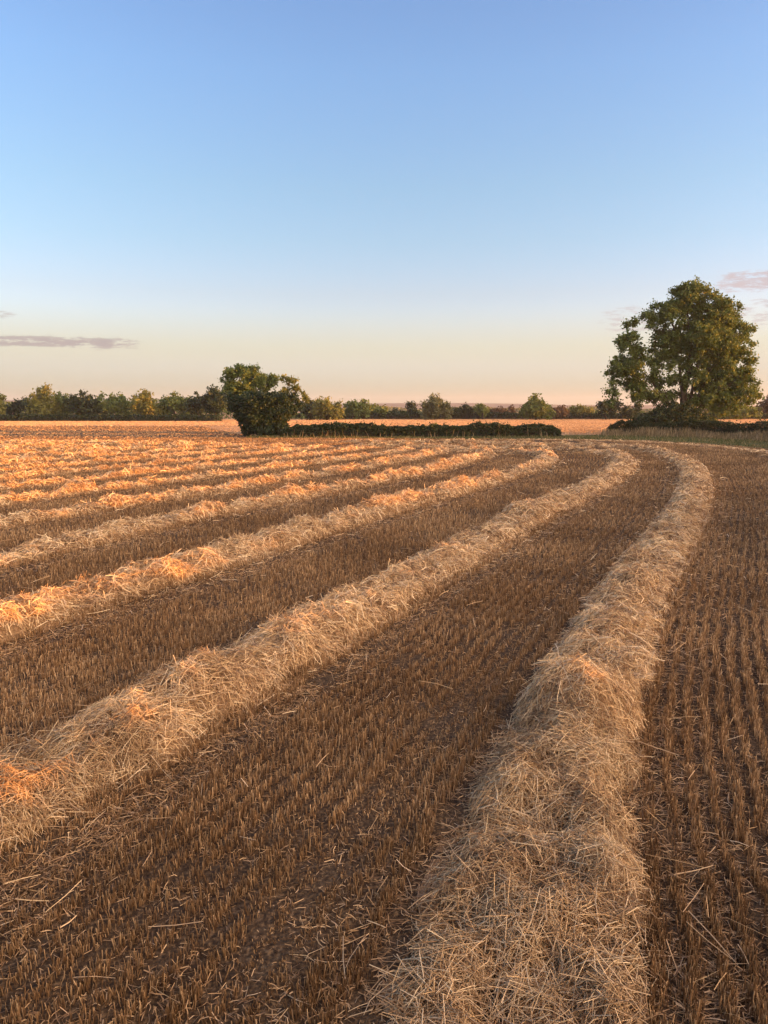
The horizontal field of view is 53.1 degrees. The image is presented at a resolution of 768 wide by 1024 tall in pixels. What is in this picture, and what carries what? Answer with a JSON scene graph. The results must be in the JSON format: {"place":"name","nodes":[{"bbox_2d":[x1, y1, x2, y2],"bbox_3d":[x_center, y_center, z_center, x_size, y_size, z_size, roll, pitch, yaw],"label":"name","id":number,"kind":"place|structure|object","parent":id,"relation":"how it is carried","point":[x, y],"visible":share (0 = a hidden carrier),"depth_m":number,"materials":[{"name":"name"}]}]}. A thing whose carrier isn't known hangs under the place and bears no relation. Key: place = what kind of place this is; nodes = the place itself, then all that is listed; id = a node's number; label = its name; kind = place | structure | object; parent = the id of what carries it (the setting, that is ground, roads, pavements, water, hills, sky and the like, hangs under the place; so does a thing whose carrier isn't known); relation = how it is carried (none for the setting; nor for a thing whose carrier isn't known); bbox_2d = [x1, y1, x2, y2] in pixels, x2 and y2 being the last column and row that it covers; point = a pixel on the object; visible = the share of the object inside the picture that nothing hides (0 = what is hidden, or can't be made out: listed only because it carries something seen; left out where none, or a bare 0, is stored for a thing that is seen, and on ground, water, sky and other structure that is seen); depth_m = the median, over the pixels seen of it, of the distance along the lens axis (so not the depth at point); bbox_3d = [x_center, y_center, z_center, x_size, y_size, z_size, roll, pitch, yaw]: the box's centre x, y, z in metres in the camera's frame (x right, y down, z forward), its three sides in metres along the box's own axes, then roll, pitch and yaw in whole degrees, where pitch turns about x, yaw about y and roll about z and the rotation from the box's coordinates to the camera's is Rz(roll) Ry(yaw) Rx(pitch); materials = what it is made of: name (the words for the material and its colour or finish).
{"place":"outdoors","nodes":[
{"label":"outdoors","id":0,"kind":"place"},
{"bbox_2d":[24,409,706,418],"bbox_3d":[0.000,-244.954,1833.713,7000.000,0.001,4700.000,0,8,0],"label":"ground","id":1,"kind":"structure","parent":0,"point":[297,412],"depth_m":359.61,"materials":[{"name":"brown soil"}]},
{"bbox_2d":[0,393,6,414],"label":"distant tree","id":2,"kind":"object","parent":1,"relation":"on","point":[2,407],"visible":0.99,"depth_m":183.59,"materials":[{"name":"green plant"}]},
{"bbox_2d":[4,397,30,415],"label":"distant shrub","id":3,"kind":"object","parent":1,"relation":"on","point":[16,406],"visible":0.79,"depth_m":190.34,"materials":[{"name":"green plant"}]},
{"bbox_2d":[22,382,61,414],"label":"distant tree","id":4,"kind":"object","parent":1,"relation":"on","point":[41,402],"visible":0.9,"depth_m":182.29,"materials":[{"name":"green plant"}]},
{"bbox_2d":[52,391,79,414],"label":"distant tree","id":5,"kind":"object","parent":1,"relation":"on","point":[63,407],"visible":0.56,"depth_m":183.88,"materials":[{"name":"green plant"}]},
{"bbox_2d":[60,389,102,414],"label":"distant tree","id":6,"kind":"object","parent":1,"relation":"on","point":[83,403],"visible":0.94,"depth_m":181.21,"materials":[{"name":"green plant"}]},
{"bbox_2d":[0,413,222,420],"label":"hedge","id":7,"kind":"object","parent":1,"relation":"on","point":[81,417],"visible":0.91,"depth_m":169.71,"materials":[{"name":"green plant"}]},
{"bbox_2d":[94,391,132,415],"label":"distant tree","id":8,"kind":"object","parent":1,"relation":"on","point":[112,404],"visible":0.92,"depth_m":184.74,"materials":[{"name":"green plant"}]},
{"bbox_2d":[126,388,163,414],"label":"distant tree","id":9,"kind":"object","parent":1,"relation":"on","point":[141,403],"visible":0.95,"depth_m":181.43,"materials":[{"name":"green plant"}]},
{"bbox_2d":[155,391,194,415],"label":"distant tree","id":10,"kind":"object","parent":1,"relation":"on","point":[171,404],"visible":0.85,"depth_m":183.94,"materials":[{"name":"green plant"}]},
{"bbox_2d":[183,391,213,414],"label":"distant tree","id":11,"kind":"object","parent":1,"relation":"on","point":[197,409],"visible":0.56,"depth_m":182.02,"materials":[{"name":"green plant"}]},
{"bbox_2d":[197,384,228,415],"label":"distant tree","id":12,"kind":"object","parent":1,"relation":"on","point":[212,400],"visible":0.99,"depth_m":171.82,"materials":[{"name":"green plant"}]},
{"bbox_2d":[217,362,279,432],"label":"ash tree","id":13,"kind":"object","parent":1,"relation":"on","point":[251,377],"visible":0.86,"depth_m":89.83,"materials":[{"name":"green plant"}]},
{"bbox_2d":[222,388,305,436],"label":"holly bush","id":14,"kind":"object","parent":1,"relation":"on","point":[259,412],"visible":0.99,"depth_m":81.24,"materials":[{"name":"green plant"}]},
{"bbox_2d":[279,374,309,426],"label":"thin tree","id":15,"kind":"object","parent":1,"relation":"on","point":[293,381],"visible":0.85,"depth_m":89.55,"materials":[{"name":"green plant"}]},
{"bbox_2d":[295,398,317,419],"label":"distant shrub","id":16,"kind":"object","parent":1,"relation":"on","point":[306,410],"visible":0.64,"depth_m":186.45,"materials":[{"name":"green plant"}]},
{"bbox_2d":[308,396,345,419],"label":"distant tree","id":17,"kind":"object","parent":1,"relation":"on","point":[326,409],"visible":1,"depth_m":181.72,"materials":[{"name":"green plant"}]},
{"bbox_2d":[343,398,375,418],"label":"distant tree","id":18,"kind":"object","parent":1,"relation":"on","point":[355,406],"visible":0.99,"depth_m":193.83,"materials":[{"name":"green plant"}]},
{"bbox_2d":[368,403,389,418],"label":"distant tree","id":19,"kind":"object","parent":1,"relation":"on","point":[380,409],"visible":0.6,"depth_m":201.05,"materials":[{"name":"green plant"}]},
{"bbox_2d":[0,398,761,418],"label":"distant hedgerow","id":20,"kind":"object","parent":1,"relation":"on","point":[230,414],"visible":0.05,"depth_m":211.46,"materials":[{"name":"green plant"}]},
{"bbox_2d":[390,400,419,415],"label":"distant tree","id":21,"kind":"object","parent":1,"relation":"on","point":[411,407],"visible":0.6,"depth_m":207.74,"materials":[{"name":"green plant"}]},
{"bbox_2d":[282,420,562,436],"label":"hedge","id":22,"kind":"object","parent":1,"relation":"on","point":[476,429],"visible":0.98,"depth_m":79.65,"materials":[{"name":"green plant"}]},
{"bbox_2d":[418,392,453,419],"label":"distant tree","id":23,"kind":"object","parent":1,"relation":"on","point":[433,407],"visible":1,"depth_m":187.85,"materials":[{"name":"green plant"}]},
{"bbox_2d":[450,401,476,417],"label":"distant shrub","id":24,"kind":"object","parent":1,"relation":"on","point":[468,409],"visible":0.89,"depth_m":199.94,"materials":[{"name":"green plant"}]},
{"bbox_2d":[178,406,755,411],"bbox_3d":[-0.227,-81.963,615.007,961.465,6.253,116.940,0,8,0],"label":"distant wood","id":25,"kind":"object","parent":1,"relation":"on","point":[517,410],"visible":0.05,"depth_m":600.57,"materials":[{"name":"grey plant"}]},
{"bbox_2d":[473,403,489,418],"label":"distant tree","id":26,"kind":"object","parent":1,"relation":"on","point":[481,409],"visible":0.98,"depth_m":195.64,"materials":[{"name":"green plant"}]},
{"bbox_2d":[489,404,516,415],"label":"distant shrub","id":27,"kind":"object","parent":1,"relation":"on","point":[502,409],"visible":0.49,"depth_m":204.47,"materials":[{"name":"green plant"}]},
{"bbox_2d":[516,393,556,419],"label":"distant tree","id":28,"kind":"object","parent":1,"relation":"on","point":[535,406],"visible":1,"depth_m":183.78,"materials":[{"name":"green plant"}]},
{"bbox_2d":[312,411,767,418],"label":"hedge","id":29,"kind":"object","parent":1,"relation":"on","point":[504,415],"visible":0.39,"depth_m":201.11,"materials":[{"name":"green plant"}]},
{"bbox_2d":[549,404,569,418],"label":"distant tree","id":30,"kind":"object","parent":1,"relation":"on","point":[562,410],"visible":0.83,"depth_m":196.18,"materials":[{"name":"orange plant"}]},
{"bbox_2d":[566,404,594,412],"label":"distant shrub","id":31,"kind":"object","parent":1,"relation":"on","point":[580,408],"visible":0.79,"depth_m":204.60,"materials":[{"name":"green plant"}]},
{"bbox_2d":[595,398,643,419],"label":"distant tree","id":32,"kind":"object","parent":1,"relation":"on","point":[626,411],"visible":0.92,"depth_m":188.40,"materials":[{"name":"green plant"}]},
{"bbox_2d":[627,398,714,427],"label":"bramble bush","id":33,"kind":"object","parent":1,"relation":"on","point":[666,413],"visible":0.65,"depth_m":84.63,"materials":[{"name":"green plant"}]},
{"bbox_2d":[600,275,764,418],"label":"broadleaf tree","id":34,"kind":"object","parent":1,"relation":"on","point":[709,343],"visible":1,"depth_m":86.53,"materials":[{"name":"green plant"}]},
{"bbox_2d":[606,417,767,435],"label":"hedge","id":35,"kind":"object","parent":1,"relation":"on","point":[728,426],"visible":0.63,"depth_m":79.85,"materials":[{"name":"green plant"}]},
{"bbox_2d":[715,405,762,419],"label":"distant tree","id":36,"kind":"object","parent":1,"relation":"on","point":[752,411],"visible":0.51,"depth_m":192.39,"materials":[{"name":"green plant"}]},
{"bbox_2d":[756,395,767,413],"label":"distant tree","id":37,"kind":"object","parent":1,"relation":"on","point":[764,405],"visible":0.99,"depth_m":179.06,"materials":[{"name":"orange plant"}]},
{"bbox_2d":[5,400,755,408],"bbox_3d":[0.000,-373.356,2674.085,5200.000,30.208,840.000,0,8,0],"label":"hills","id":38,"kind":"structure","parent":0,"point":[403,405],"depth_m":2521.59,"materials":[{"name":"green plant"}]},
{"bbox_2d":[0,426,767,1023],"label":"field soil","id":39,"kind":"structure","parent":0,"point":[264,920],"depth_m":5.52,"materials":[{"name":"brown soil"}]},
{"bbox_2d":[0,439,36,441],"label":"straw windrow","id":40,"kind":"object","parent":39,"relation":"on","point":[12,440],"visible":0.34,"depth_m":67.74,"materials":[{"name":"beige plant"}]},
{"bbox_2d":[0,438,75,444],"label":"straw windrow","id":41,"kind":"object","parent":39,"relation":"on","point":[28,440],"visible":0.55,"depth_m":64.90,"materials":[{"name":"beige plant"}]},
{"bbox_2d":[0,438,112,447],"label":"straw windrow","id":42,"kind":"object","parent":39,"relation":"on","point":[62,442],"visible":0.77,"depth_m":62.82,"materials":[{"name":"beige plant"}]},
{"bbox_2d":[0,439,149,450],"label":"straw windrow","id":43,"kind":"object","parent":39,"relation":"on","point":[46,446],"visible":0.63,"depth_m":58.73,"materials":[{"name":"beige plant"}]},
{"bbox_2d":[0,439,195,454],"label":"straw windrow","id":44,"kind":"object","parent":39,"relation":"on","point":[62,448],"visible":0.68,"depth_m":55.27,"materials":[{"name":"beige plant"}]},
{"bbox_2d":[0,440,224,459],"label":"straw windrow","id":45,"kind":"object","parent":39,"relation":"on","point":[49,452],"visible":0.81,"depth_m":52.40,"materials":[{"name":"beige plant"}]},
{"bbox_2d":[0,442,261,465],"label":"straw windrow","id":46,"kind":"object","parent":39,"relation":"on","point":[88,454],"visible":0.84,"depth_m":47.22,"materials":[{"name":"beige plant"}]},
{"bbox_2d":[0,442,295,471],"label":"straw windrow","id":47,"kind":"object","parent":39,"relation":"on","point":[91,461],"visible":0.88,"depth_m":43.75,"materials":[{"name":"beige plant"}]},
{"bbox_2d":[0,443,334,480],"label":"straw windrow","id":48,"kind":"object","parent":39,"relation":"on","point":[63,469],"visible":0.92,"depth_m":40.29,"materials":[{"name":"beige plant"}]},
{"bbox_2d":[0,445,378,491],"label":"straw windrow","id":49,"kind":"object","parent":39,"relation":"on","point":[53,481],"visible":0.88,"depth_m":35.21,"materials":[{"name":"beige plant"}]},
{"bbox_2d":[0,445,415,506],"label":"straw windrow","id":50,"kind":"object","parent":39,"relation":"on","point":[73,488],"visible":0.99,"depth_m":30.36,"materials":[{"name":"beige plant"}]},
{"bbox_2d":[0,426,432,442],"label":"stubble","id":51,"kind":"object","parent":39,"relation":"on","point":[87,434],"visible":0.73,"depth_m":93.55,"materials":[{"name":"brown plant"}]},
{"bbox_2d":[0,445,452,529],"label":"straw windrow","id":52,"kind":"object","parent":39,"relation":"on","point":[114,501],"visible":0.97,"depth_m":26.21,"materials":[{"name":"beige plant"}]},
{"bbox_2d":[0,445,499,570],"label":"straw windrow","id":53,"kind":"object","parent":39,"relation":"on","point":[113,528],"visible":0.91,"depth_m":21.54,"materials":[{"name":"beige plant"}]},
{"bbox_2d":[0,445,564,653],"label":"straw windrow","id":54,"kind":"object","parent":39,"relation":"on","point":[48,604],"visible":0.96,"depth_m":14.78,"materials":[{"name":"beige plant"}]},
{"bbox_2d":[0,440,649,926],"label":"straw windrow","id":55,"kind":"object","parent":39,"relation":"on","point":[156,714],"visible":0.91,"depth_m":7.76,"materials":[{"name":"beige plant"}]},
{"bbox_2d":[0,437,767,1023],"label":"stubble","id":56,"kind":"object","parent":39,"relation":"on","point":[518,613],"visible":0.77,"depth_m":8.25,"materials":[{"name":"brown plant"}]},
{"bbox_2d":[0,481,767,1023],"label":"loose straw","id":57,"kind":"object","parent":39,"relation":"on","point":[670,965],"visible":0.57,"depth_m":5.51,"materials":[{"name":"beige plant"}]},
{"bbox_2d":[275,438,751,1023],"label":"straw windrow","id":58,"kind":"object","parent":39,"relation":"on","point":[537,884],"visible":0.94,"depth_m":5.07,"materials":[{"name":"beige plant"}]},
{"bbox_2d":[492,438,767,454],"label":"straw windrow","id":59,"kind":"object","parent":39,"relation":"on","point":[745,448],"visible":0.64,"depth_m":63.33,"materials":[{"name":"beige plant"}]},
{"bbox_2d":[0,0,767,405],"label":"sky","id":60,"kind":"structure","parent":0,"point":[378,201],"materials":[{"name":"blue"}]},
{"bbox_2d":[202,426,600,435],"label":"field","id":61,"kind":"structure","parent":0,"point":[237,427],"depth_m":102.85,"materials":[{"name":"brown plant"}]},
{"bbox_2d":[0,419,767,433],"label":"stubble","id":62,"kind":"object","parent":61,"relation":"on","point":[580,426],"visible":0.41,"depth_m":151.12,"materials":[{"name":"beige plant"}]},
{"bbox_2d":[246,434,767,448],"bbox_3d":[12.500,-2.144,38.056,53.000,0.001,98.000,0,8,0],"label":"grass verge","id":63,"kind":"object","parent":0,"point":[757,442],"depth_m":73.31,"materials":[{"name":"green plant"}]},
{"bbox_2d":[282,426,767,441],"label":"tall grass","id":64,"kind":"structure","parent":0,"point":[739,435],"depth_m":78.50,"materials":[{"name":"green plant"}]}
]}

